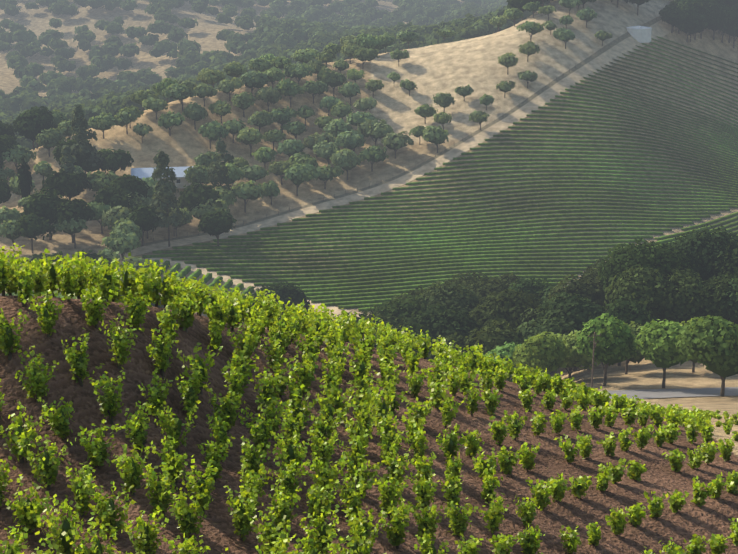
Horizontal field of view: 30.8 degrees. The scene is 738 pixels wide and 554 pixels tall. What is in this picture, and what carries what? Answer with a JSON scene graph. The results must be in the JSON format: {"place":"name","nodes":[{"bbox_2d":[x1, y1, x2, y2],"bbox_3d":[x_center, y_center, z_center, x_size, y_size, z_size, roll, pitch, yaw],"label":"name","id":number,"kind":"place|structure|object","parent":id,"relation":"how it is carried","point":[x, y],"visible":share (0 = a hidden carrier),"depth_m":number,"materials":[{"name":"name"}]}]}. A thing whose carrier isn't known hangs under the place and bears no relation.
{"place":"outdoors","nodes":[
{"label":"outdoors","id":0,"kind":"place"},
{"bbox_2d":[145,258,367,316],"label":"dirt path","id":1,"kind":"structure","parent":0,"point":[337,311],"depth_m":340.24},
{"bbox_2d":[0,0,737,553],"bbox_3d":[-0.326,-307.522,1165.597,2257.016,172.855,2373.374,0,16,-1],"label":"hillside ground","id":2,"kind":"structure","parent":0,"point":[452,66],"depth_m":219.96,"materials":[{"name":"brown soil"}]},
{"bbox_2d":[131,166,195,188],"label":"house","id":3,"kind":"structure","parent":2,"relation":"on","point":[179,182],"depth_m":399.11,"materials":[{"name":"grey"}]},
{"bbox_2d":[0,0,546,149],"bbox_3d":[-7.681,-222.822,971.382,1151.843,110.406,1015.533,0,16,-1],"label":"hill trees","id":4,"kind":"object","parent":2,"relation":"on","point":[292,31],"visible":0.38,"depth_m":767.32,"materials":[{"name":"green plant"}]},
{"bbox_2d":[0,243,737,553],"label":"vine","id":5,"kind":"object","parent":2,"relation":"on","point":[104,283],"depth_m":51.16,"materials":[{"name":"green plant"}]},
{"bbox_2d":[12,0,736,396],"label":"tree trunks","id":6,"kind":"object","parent":2,"relation":"on","point":[722,392],"visible":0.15,"depth_m":422.77,"materials":[{"name":"brown plant"}]},
{"bbox_2d":[0,0,737,381],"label":"trees","id":7,"kind":"object","parent":6,"relation":"attached to","point":[626,300],"visible":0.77,"depth_m":359.27,"materials":[{"name":"green plant"}]},
{"bbox_2d":[113,16,661,251],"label":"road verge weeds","id":8,"kind":"object","parent":2,"relation":"on","point":[578,66],"visible":0.77,"depth_m":427.50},
{"bbox_2d":[153,16,660,242],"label":"fence posts","id":9,"kind":"object","parent":2,"relation":"on","point":[435,153],"depth_m":448.90,"materials":[{"name":"brown wood"}]},
{"bbox_2d":[142,36,737,311],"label":"vineyard rows","id":10,"kind":"object","parent":2,"relation":"on","point":[720,203],"depth_m":385.51,"materials":[{"name":"green plant"}]},
{"bbox_2d":[588,332,600,387],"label":"utility pole","id":11,"kind":"object","parent":2,"relation":"on","point":[594,344],"visible":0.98,"depth_m":214.44,"materials":[{"name":"brown wood"}]},
{"bbox_2d":[626,26,651,42],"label":"water tank","id":12,"kind":"object","parent":2,"relation":"on","point":[641,34],"visible":0.92,"depth_m":495.21,"materials":[{"name":"metal"}]},
{"bbox_2d":[118,20,676,259],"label":"dirt road","id":13,"kind":"structure","parent":0,"point":[630,43],"depth_m":422.12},
{"bbox_2d":[607,387,737,398],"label":"road","id":14,"kind":"structure","parent":0,"point":[669,393],"depth_m":214.34,"materials":[{"name":"grey asphalt"}]}
]}

